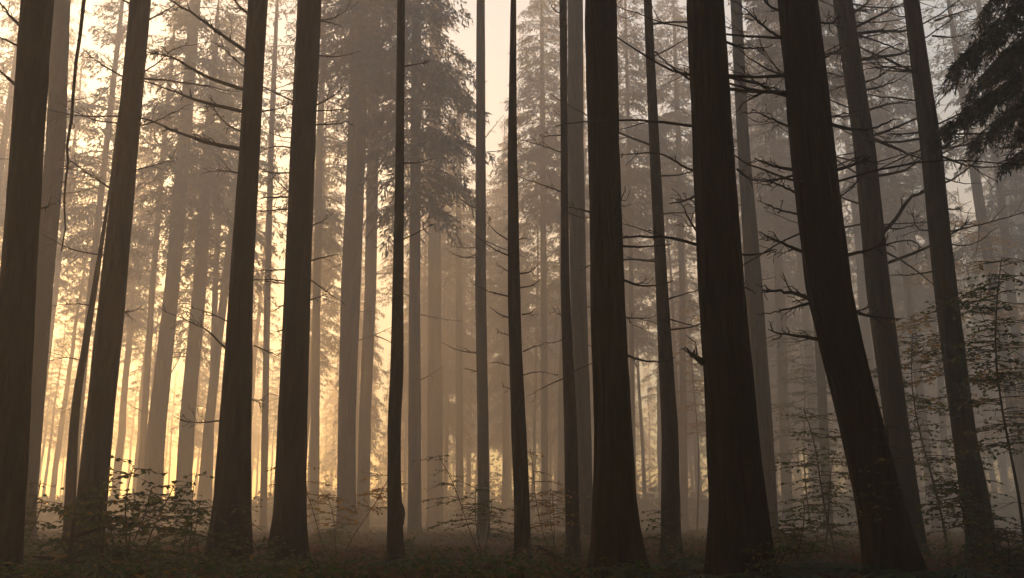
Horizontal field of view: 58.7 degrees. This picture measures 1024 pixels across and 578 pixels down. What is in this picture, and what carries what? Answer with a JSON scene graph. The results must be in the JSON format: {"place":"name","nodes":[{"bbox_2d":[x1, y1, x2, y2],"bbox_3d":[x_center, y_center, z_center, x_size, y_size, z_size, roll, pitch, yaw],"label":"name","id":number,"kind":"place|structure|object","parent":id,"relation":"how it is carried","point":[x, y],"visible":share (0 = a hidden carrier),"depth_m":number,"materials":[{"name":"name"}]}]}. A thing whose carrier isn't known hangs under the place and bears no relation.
{"place":"outdoors","nodes":[
{"label":"outdoors","id":0,"kind":"place"},
{"bbox_2d":[0,0,1023,505],"label":"sky","id":1,"kind":"structure","parent":0,"point":[497,12],"materials":[{"name":"beige"}]},
{"bbox_2d":[23,521,1023,577],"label":"ground","id":2,"kind":"structure","parent":0,"point":[469,542],"depth_m":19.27,"materials":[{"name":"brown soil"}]},
{"bbox_2d":[0,0,46,266],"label":"spruce tree","id":3,"kind":"object","parent":2,"relation":"on","point":[6,120],"visible":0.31,"depth_m":47.64,"materials":[{"name":"grey plant"}]},
{"bbox_2d":[0,0,58,577],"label":"spruce tree","id":4,"kind":"object","parent":2,"relation":"on","point":[19,261],"visible":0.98,"depth_m":7.31,"materials":[{"name":"brown plant"}]},
{"bbox_2d":[61,0,91,251],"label":"hanging vine","id":5,"kind":"object","parent":4,"relation":"hanging from","point":[83,10],"visible":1,"depth_m":9.43,"materials":[{"name":"brown wood"}]},
{"bbox_2d":[23,480,71,563],"bbox_3d":[-4.979,2.334,9.118,0.720,1.065,1.409,0,-14,0],"label":"leafy bush","id":6,"kind":"object","parent":2,"relation":"on","point":[30,529],"visible":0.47,"depth_m":9.40,"materials":[{"name":"green plant"}]},
{"bbox_2d":[0,0,116,543],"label":"spruce tree","id":7,"kind":"object","parent":2,"relation":"on","point":[55,151],"visible":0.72,"depth_m":17.65,"materials":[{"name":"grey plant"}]},
{"bbox_2d":[43,48,100,406],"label":"spruce tree","id":8,"kind":"object","parent":2,"relation":"on","point":[59,282],"visible":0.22,"depth_m":67.78,"materials":[{"name":"grey plant"}]},
{"bbox_2d":[46,170,101,521],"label":"spruce tree","id":9,"kind":"object","parent":2,"relation":"on","point":[74,338],"visible":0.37,"depth_m":71.94,"materials":[{"name":"grey plant"}]},
{"bbox_2d":[23,515,131,577],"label":"bush","id":10,"kind":"object","parent":2,"relation":"on","point":[69,544],"visible":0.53,"depth_m":7.70,"materials":[{"name":"green plant"}]},
{"bbox_2d":[38,112,118,555],"bbox_3d":[-6.071,-0.117,12.939,1.203,8.065,0.463,0,-14,0],"label":"dead sapling tree","id":11,"kind":"object","parent":2,"relation":"on","point":[71,476],"visible":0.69,"depth_m":12.43,"materials":[{"name":"brown wood"}]},
{"bbox_2d":[54,91,151,495],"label":"spruce tree","id":12,"kind":"object","parent":2,"relation":"on","point":[84,288],"visible":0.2,"depth_m":66.23,"materials":[{"name":"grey plant"}]},
{"bbox_2d":[43,0,166,489],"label":"spruce tree","id":13,"kind":"object","parent":2,"relation":"on","point":[108,137],"visible":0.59,"depth_m":44.41,"materials":[{"name":"grey plant"}]},
{"bbox_2d":[10,0,241,564],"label":"spruce tree","id":14,"kind":"object","parent":2,"relation":"on","point":[95,461],"visible":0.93,"depth_m":10.84,"materials":[{"name":"brown plant"}]},
{"bbox_2d":[25,455,226,576],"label":"leafy bush","id":15,"kind":"object","parent":2,"relation":"on","point":[126,524],"visible":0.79,"depth_m":8.31,"materials":[{"name":"green plant"}]},
{"bbox_2d":[110,132,164,515],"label":"spruce tree","id":16,"kind":"object","parent":2,"relation":"on","point":[128,330],"visible":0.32,"depth_m":68.92,"materials":[{"name":"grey plant"}]},
{"bbox_2d":[119,230,165,497],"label":"spruce tree","id":17,"kind":"object","parent":2,"relation":"on","point":[134,483],"visible":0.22,"depth_m":76.27,"materials":[{"name":"grey plant"}]},
{"bbox_2d":[127,4,199,527],"bbox_3d":[-20.373,-2.920,52.322,4.674,32.657,4.822,6,-15,-22],"label":"spruce tree","id":18,"kind":"object","parent":2,"relation":"on","point":[157,231],"visible":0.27,"depth_m":51.41,"materials":[{"name":"brown plant"}]},
{"bbox_2d":[136,471,213,562],"bbox_3d":[-3.645,2.642,10.136,1.164,1.173,1.227,-7,-16,27],"label":"leafy bush","id":19,"kind":"object","parent":2,"relation":"on","point":[188,525],"visible":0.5,"depth_m":10.10,"materials":[{"name":"green plant"}]},
{"bbox_2d":[122,0,246,530],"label":"spruce tree","id":20,"kind":"object","parent":2,"relation":"on","point":[185,155],"visible":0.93,"depth_m":39.83,"materials":[{"name":"brown plant"}]},
{"bbox_2d":[153,117,224,524],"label":"spruce tree","id":21,"kind":"object","parent":2,"relation":"on","point":[185,299],"visible":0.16,"depth_m":61.22,"materials":[{"name":"grey plant"}]},
{"bbox_2d":[170,297,215,460],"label":"spruce tree","id":22,"kind":"object","parent":2,"relation":"on","point":[201,396],"visible":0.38,"depth_m":87.80,"materials":[{"name":"grey plant"}]},
{"bbox_2d":[147,0,260,529],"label":"spruce tree","id":23,"kind":"object","parent":2,"relation":"on","point":[186,433],"visible":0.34,"depth_m":42.82,"materials":[{"name":"brown plant"}]},
{"bbox_2d":[139,0,300,570],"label":"spruce tree","id":24,"kind":"object","parent":2,"relation":"on","point":[233,479],"visible":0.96,"depth_m":9.79,"materials":[{"name":"brown plant"}]},
{"bbox_2d":[181,23,260,525],"bbox_3d":[-18.304,-1.979,56.146,5.043,32.638,4.850,0,-14,0],"label":"spruce tree","id":25,"kind":"object","parent":2,"relation":"on","point":[214,312],"visible":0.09,"depth_m":55.27,"materials":[{"name":"brown plant"}]},
{"bbox_2d":[156,0,288,527],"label":"spruce tree","id":26,"kind":"object","parent":2,"relation":"on","point":[207,442],"visible":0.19,"depth_m":51.12,"materials":[{"name":"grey plant"}]},
{"bbox_2d":[230,0,296,529],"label":"spruce tree","id":27,"kind":"object","parent":2,"relation":"on","point":[272,101],"visible":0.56,"depth_m":46.33,"materials":[{"name":"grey plant"}]},
{"bbox_2d":[252,180,280,415],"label":"spruce tree","id":28,"kind":"object","parent":2,"relation":"on","point":[257,328],"visible":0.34,"depth_m":78.01,"materials":[{"name":"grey plant"}]},
{"bbox_2d":[254,0,359,567],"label":"spruce tree","id":29,"kind":"object","parent":2,"relation":"on","point":[289,518],"visible":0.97,"depth_m":10.43,"materials":[{"name":"brown plant"}]},
{"bbox_2d":[283,93,345,451],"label":"spruce tree","id":30,"kind":"object","parent":2,"relation":"on","point":[323,277],"visible":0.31,"depth_m":59.82,"materials":[{"name":"grey plant"}]},
{"bbox_2d":[273,0,366,528],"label":"spruce tree","id":31,"kind":"object","parent":2,"relation":"on","point":[319,213],"visible":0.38,"depth_m":48.74,"materials":[{"name":"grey plant"}]},
{"bbox_2d":[307,133,344,512],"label":"spruce tree","id":32,"kind":"object","parent":2,"relation":"on","point":[334,311],"visible":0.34,"depth_m":69.91,"materials":[{"name":"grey plant"}]},
{"bbox_2d":[319,314,339,490],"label":"spruce tree","id":33,"kind":"object","parent":2,"relation":"on","point":[334,396],"visible":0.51,"depth_m":132.97,"materials":[{"name":"grey plant"}]},
{"bbox_2d":[264,463,408,552],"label":"leafy sapling","id":34,"kind":"object","parent":2,"relation":"on","point":[378,496],"visible":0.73,"depth_m":12.22,"materials":[{"name":"plant"}]},
{"bbox_2d":[332,175,387,502],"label":"spruce tree","id":35,"kind":"object","parent":2,"relation":"on","point":[374,417],"visible":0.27,"depth_m":75.42,"materials":[{"name":"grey plant"}]},
{"bbox_2d":[284,0,436,532],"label":"spruce tree","id":36,"kind":"object","parent":2,"relation":"on","point":[357,23],"visible":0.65,"depth_m":33.49,"materials":[{"name":"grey plant"}]},
{"bbox_2d":[326,0,427,530],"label":"spruce tree","id":37,"kind":"object","parent":2,"relation":"on","point":[364,434],"visible":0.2,"depth_m":41.57,"materials":[{"name":"grey plant"}]},
{"bbox_2d":[376,123,427,308],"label":"spruce tree","id":38,"kind":"object","parent":2,"relation":"on","point":[390,265],"visible":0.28,"depth_m":69.72,"materials":[{"name":"grey plant"}]},
{"bbox_2d":[379,0,434,560],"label":"spruce tree","id":39,"kind":"object","parent":2,"relation":"on","point":[395,522],"visible":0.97,"depth_m":10.05,"materials":[{"name":"brown plant"}]},
{"bbox_2d":[336,0,499,533],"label":"spruce tree","id":40,"kind":"object","parent":2,"relation":"on","point":[442,83],"visible":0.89,"depth_m":32.76,"materials":[{"name":"brown plant"}]},
{"bbox_2d":[381,154,464,524],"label":"spruce tree","id":41,"kind":"object","parent":2,"relation":"on","point":[424,382],"visible":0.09,"depth_m":75.22,"materials":[{"name":"grey plant"}]},
{"bbox_2d":[404,0,475,528],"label":"spruce tree","id":42,"kind":"object","parent":2,"relation":"on","point":[434,441],"visible":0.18,"depth_m":50.37,"materials":[{"name":"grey plant"}]},
{"bbox_2d":[404,190,475,461],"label":"spruce tree","id":43,"kind":"object","parent":2,"relation":"on","point":[449,314],"visible":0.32,"depth_m":66.79,"materials":[{"name":"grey plant"}]},
{"bbox_2d":[407,176,476,524],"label":"spruce tree","id":44,"kind":"object","parent":2,"relation":"on","point":[449,411],"visible":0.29,"depth_m":71.26,"materials":[{"name":"grey plant"}]},
{"bbox_2d":[422,53,496,526],"bbox_3d":[-3.398,-0.789,60.050,5.085,32.414,4.713,-8,-16,30],"label":"spruce tree","id":45,"kind":"object","parent":2,"relation":"on","point":[458,273],"visible":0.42,"depth_m":59.60,"materials":[{"name":"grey plant"}]},
{"bbox_2d":[448,236,488,521],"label":"spruce tree","id":46,"kind":"object","parent":2,"relation":"on","point":[468,451],"visible":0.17,"depth_m":86.58,"materials":[{"name":"grey plant"}]},
{"bbox_2d":[412,455,554,555],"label":"leafy sapling","id":47,"kind":"object","parent":2,"relation":"on","point":[481,505],"visible":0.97,"depth_m":10.16,"materials":[{"name":"plant"}]},
{"bbox_2d":[441,0,528,539],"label":"spruce tree","id":48,"kind":"object","parent":2,"relation":"on","point":[481,369],"visible":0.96,"depth_m":21.14,"materials":[{"name":"brown plant"}]},
{"bbox_2d":[450,160,540,525],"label":"spruce tree","id":49,"kind":"object","parent":2,"relation":"on","point":[491,273],"visible":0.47,"depth_m":67.03,"materials":[{"name":"grey plant"}]},
{"bbox_2d":[470,117,540,524],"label":"spruce tree","id":50,"kind":"object","parent":2,"relation":"on","point":[498,377],"visible":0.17,"depth_m":71.83,"materials":[{"name":"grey plant"}]},
{"bbox_2d":[0,526,1023,577],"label":"undergrowth","id":51,"kind":"object","parent":2,"relation":"on","point":[417,568],"visible":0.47,"depth_m":6.70,"materials":[{"name":"green plant"}]},
{"bbox_2d":[487,263,539,500],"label":"spruce tree","id":52,"kind":"object","parent":2,"relation":"on","point":[498,410],"visible":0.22,"depth_m":81.80,"materials":[{"name":"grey plant"}]},
{"bbox_2d":[470,0,557,561],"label":"spruce tree","id":53,"kind":"object","parent":2,"relation":"on","point":[522,532],"visible":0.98,"depth_m":10.06,"materials":[{"name":"brown plant"}]},
{"bbox_2d":[23,529,1023,577],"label":"bracken","id":54,"kind":"object","parent":2,"relation":"on","point":[347,553],"visible":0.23,"depth_m":12.13,"materials":[{"name":"plant"}]},
{"bbox_2d":[497,163,559,526],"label":"spruce tree","id":55,"kind":"object","parent":2,"relation":"on","point":[537,327],"visible":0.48,"depth_m":62.71,"materials":[{"name":"grey plant"}]},
{"bbox_2d":[37,416,1020,527],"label":"distant thicket","id":56,"kind":"object","parent":2,"relation":"on","point":[1009,510],"visible":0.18,"depth_m":65.07,"materials":[{"name":"plant"}]},
{"bbox_2d":[490,0,589,529],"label":"spruce tree","id":57,"kind":"object","parent":2,"relation":"on","point":[543,157],"visible":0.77,"depth_m":48.94,"materials":[{"name":"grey plant"}]},
{"bbox_2d":[507,450,589,552],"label":"leafy sapling","id":58,"kind":"object","parent":2,"relation":"on","point":[552,505],"visible":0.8,"depth_m":10.73,"materials":[{"name":"plant"}]},
{"bbox_2d":[518,0,591,559],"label":"spruce tree","id":59,"kind":"object","parent":2,"relation":"on","point":[572,536],"visible":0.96,"depth_m":11.30,"materials":[{"name":"brown plant"}]},
{"bbox_2d":[521,0,589,528],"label":"spruce tree","id":60,"kind":"object","parent":2,"relation":"on","point":[561,465],"visible":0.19,"depth_m":51.67,"materials":[{"name":"grey plant"}]},
{"bbox_2d":[536,178,593,449],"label":"spruce tree","id":61,"kind":"object","parent":2,"relation":"on","point":[553,402],"visible":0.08,"depth_m":73.14,"materials":[{"name":"grey plant"}]},
{"bbox_2d":[553,0,592,539],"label":"spruce tree","id":62,"kind":"object","parent":2,"relation":"on","point":[577,235],"visible":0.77,"depth_m":19.81,"materials":[{"name":"grey plant"}]},
{"bbox_2d":[565,0,673,577],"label":"redwood tree","id":63,"kind":"object","parent":2,"relation":"on","point":[615,527],"visible":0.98,"depth_m":7.50,"materials":[{"name":"red plant"}]},
{"bbox_2d":[586,105,657,357],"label":"spruce tree","id":64,"kind":"object","parent":2,"relation":"on","point":[637,338],"visible":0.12,"depth_m":57.52,"materials":[{"name":"grey plant"}]},
{"bbox_2d":[587,153,676,524],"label":"spruce tree","id":65,"kind":"object","parent":2,"relation":"on","point":[637,349],"visible":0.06,"depth_m":70.81,"materials":[{"name":"grey plant"}]},
{"bbox_2d":[583,0,684,480],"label":"spruce tree","id":66,"kind":"object","parent":2,"relation":"on","point":[634,177],"visible":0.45,"depth_m":46.62,"materials":[{"name":"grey plant"}]},
{"bbox_2d":[551,0,744,558],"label":"spruce tree","id":67,"kind":"object","parent":2,"relation":"on","point":[670,489],"visible":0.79,"depth_m":11.34,"materials":[{"name":"brown plant"}]},
{"bbox_2d":[634,229,679,519],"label":"spruce tree","id":68,"kind":"object","parent":2,"relation":"on","point":[659,441],"visible":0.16,"depth_m":80.32,"materials":[{"name":"grey plant"}]},
{"bbox_2d":[633,0,694,529],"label":"spruce tree","id":69,"kind":"object","parent":2,"relation":"on","point":[676,115],"visible":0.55,"depth_m":51.16,"materials":[{"name":"grey plant"}]},
{"bbox_2d":[628,136,699,528],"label":"spruce tree","id":70,"kind":"object","parent":2,"relation":"on","point":[672,308],"visible":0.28,"depth_m":56.46,"materials":[{"name":"grey plant"}]},
{"bbox_2d":[656,300,705,530],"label":"beech tree","id":71,"kind":"object","parent":2,"relation":"on","point":[695,381],"visible":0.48,"depth_m":34.14,"materials":[{"name":"green plant"}]},
{"bbox_2d":[668,182,705,523],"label":"spruce tree","id":72,"kind":"object","parent":2,"relation":"on","point":[691,414],"visible":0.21,"depth_m":77.18,"materials":[{"name":"grey plant"}]},
{"bbox_2d":[555,0,849,575],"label":"redwood tree","id":73,"kind":"object","parent":2,"relation":"on","point":[738,516],"visible":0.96,"depth_m":6.55,"materials":[{"name":"red plant"}]},
{"bbox_2d":[660,0,785,541],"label":"spruce tree","id":74,"kind":"object","parent":2,"relation":"on","point":[755,307],"visible":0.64,"depth_m":18.76,"materials":[{"name":"grey plant"}]},
{"bbox_2d":[731,0,806,530],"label":"spruce tree","id":75,"kind":"object","parent":2,"relation":"on","point":[779,229],"visible":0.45,"depth_m":47.88,"materials":[{"name":"grey plant"}]},
{"bbox_2d":[731,50,807,442],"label":"spruce tree","id":76,"kind":"object","parent":2,"relation":"on","point":[773,371],"visible":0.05,"depth_m":67.75,"materials":[{"name":"grey plant"}]},
{"bbox_2d":[736,541,812,577],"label":"leafy bush","id":77,"kind":"object","parent":2,"relation":"on","point":[771,568],"visible":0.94,"depth_m":5.79,"materials":[{"name":"green plant"}]},
{"bbox_2d":[743,111,812,384],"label":"spruce tree","id":78,"kind":"object","parent":2,"relation":"on","point":[770,305],"visible":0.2,"depth_m":64.12,"materials":[{"name":"grey plant"}]},
{"bbox_2d":[757,23,822,527],"bbox_3d":[18.422,-3.678,59.159,5.370,38.725,5.085,0,-14,0],"label":"spruce tree","id":79,"kind":"object","parent":2,"relation":"on","point":[807,324],"visible":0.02,"depth_m":57.13,"materials":[{"name":"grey plant"}]},
{"bbox_2d":[765,262,815,470],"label":"spruce tree","id":80,"kind":"object","parent":2,"relation":"on","point":[793,444],"visible":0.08,"depth_m":75.33,"materials":[{"name":"grey plant"}]},
{"bbox_2d":[770,497,836,570],"bbox_3d":[2.645,2.277,8.367,0.674,0.707,0.831,0,-14,0],"label":"leafy bush","id":81,"kind":"object","parent":2,"relation":"on","point":[791,543],"visible":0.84,"depth_m":8.30,"materials":[{"name":"green plant"}]},
{"bbox_2d":[767,327,845,535],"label":"beech tree","id":82,"kind":"object","parent":2,"relation":"on","point":[790,405],"visible":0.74,"depth_m":27.52,"materials":[{"name":"green plant"}]},
{"bbox_2d":[726,0,891,533],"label":"spruce tree","id":83,"kind":"object","parent":2,"relation":"on","point":[774,52],"visible":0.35,"depth_m":32.46,"materials":[{"name":"grey plant"}]},
{"bbox_2d":[599,0,1023,577],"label":"redwood tree","id":84,"kind":"object","parent":2,"relation":"on","point":[823,250],"visible":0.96,"depth_m":6.66,"materials":[{"name":"red plant"}]},
{"bbox_2d":[766,407,858,559],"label":"leafy sapling","id":85,"kind":"object","parent":2,"relation":"on","point":[826,494],"visible":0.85,"depth_m":10.28,"materials":[{"name":"plant"}]},
{"bbox_2d":[737,0,981,555],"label":"spruce tree","id":86,"kind":"object","parent":2,"relation":"on","point":[887,357],"visible":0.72,"depth_m":11.60,"materials":[{"name":"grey plant"}]},
{"bbox_2d":[821,19,907,402],"bbox_3d":[22.953,-3.664,60.737,6.713,39.420,5.896,0,-15,0],"label":"spruce tree","id":87,"kind":"object","parent":2,"relation":"on","point":[862,301],"visible":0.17,"depth_m":59.87,"materials":[{"name":"grey plant"}]},
{"bbox_2d":[835,0,952,530],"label":"spruce tree","id":88,"kind":"object","parent":2,"relation":"on","point":[880,116],"visible":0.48,"depth_m":46.74,"materials":[{"name":"grey plant"}]},
{"bbox_2d":[891,239,939,501],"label":"spruce tree","id":89,"kind":"object","parent":2,"relation":"on","point":[919,481],"visible":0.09,"depth_m":81.92,"materials":[{"name":"grey plant"}]},
{"bbox_2d":[848,333,999,555],"bbox_3d":[5.210,1.944,11.466,1.830,2.856,2.022,0,-14,0],"label":"beech tree","id":90,"kind":"object","parent":2,"relation":"on","point":[923,401],"visible":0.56,"depth_m":11.53,"materials":[{"name":"green plant"}]},
{"bbox_2d":[835,0,1023,560],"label":"spruce tree","id":91,"kind":"object","parent":2,"relation":"on","point":[939,230],"visible":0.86,"depth_m":10.62,"materials":[{"name":"grey plant"}]},
{"bbox_2d":[885,23,974,526],"bbox_3d":[26.017,-1.517,57.253,5.438,33.461,4.656,-9,-17,33],"label":"spruce tree","id":92,"kind":"object","parent":2,"relation":"on","point":[930,295],"visible":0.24,"depth_m":56.75,"materials":[{"name":"grey plant"}]},
{"bbox_2d":[891,308,1023,543],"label":"beech tree","id":93,"kind":"object","parent":2,"relation":"on","point":[926,358],"visible":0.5,"depth_m":11.50,"materials":[{"name":"green plant"}]},
{"bbox_2d":[899,219,1023,469],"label":"beech tree","id":94,"kind":"object","parent":2,"relation":"on","point":[993,271],"visible":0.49,"depth_m":30.22,"materials":[{"name":"green plant"}]},
{"bbox_2d":[910,476,1023,567],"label":"leafy sapling","id":95,"kind":"object","parent":2,"relation":"on","point":[971,513],"visible":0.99,"depth_m":7.82,"materials":[{"name":"plant"}]},
{"bbox_2d":[911,0,1023,531],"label":"spruce tree","id":96,"kind":"object","parent":2,"relation":"on","point":[978,198],"visible":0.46,"depth_m":37.95,"materials":[{"name":"grey plant"}]},
{"bbox_2d":[916,257,1023,547],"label":"beech tree","id":97,"kind":"object","parent":2,"relation":"on","point":[1000,376],"visible":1,"depth_m":8.84,"materials":[{"name":"green plant"}]},
{"bbox_2d":[947,187,998,500],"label":"spruce tree","id":98,"kind":"object","parent":2,"relation":"on","point":[992,474],"visible":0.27,"depth_m":75.55,"materials":[{"name":"grey plant"}]},
{"bbox_2d":[925,0,1023,183],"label":"spruce tree","id":99,"kind":"object","parent":2,"relation":"on","point":[1006,64],"visible":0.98,"depth_m":9.27,"materials":[{"name":"green plant"}]},
{"bbox_2d":[930,0,1023,436],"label":"spruce tree","id":100,"kind":"object","parent":2,"relation":"on","point":[1001,195],"visible":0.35,"depth_m":42.07,"materials":[{"name":"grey plant"}]},
{"bbox_2d":[945,525,1023,577],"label":"leafy bush","id":101,"kind":"object","parent":2,"relation":"on","point":[994,560],"visible":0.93,"depth_m":7.20,"materials":[{"name":"green plant"}]},
{"bbox_2d":[967,220,1010,497],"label":"spruce tree","id":102,"kind":"object","parent":2,"relation":"on","point":[1001,457],"visible":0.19,"depth_m":83.14,"materials":[{"name":"grey plant"}]},
{"bbox_2d":[965,119,1023,385],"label":"spruce tree","id":103,"kind":"object","parent":2,"relation":"on","point":[987,189],"visible":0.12,"depth_m":66.68,"materials":[{"name":"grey plant"}]},
{"bbox_2d":[980,7,1023,290],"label":"spruce tree","id":104,"kind":"object","parent":2,"relation":"on","point":[1012,218],"visible":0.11,"depth_m":63.21,"materials":[{"name":"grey plant"}]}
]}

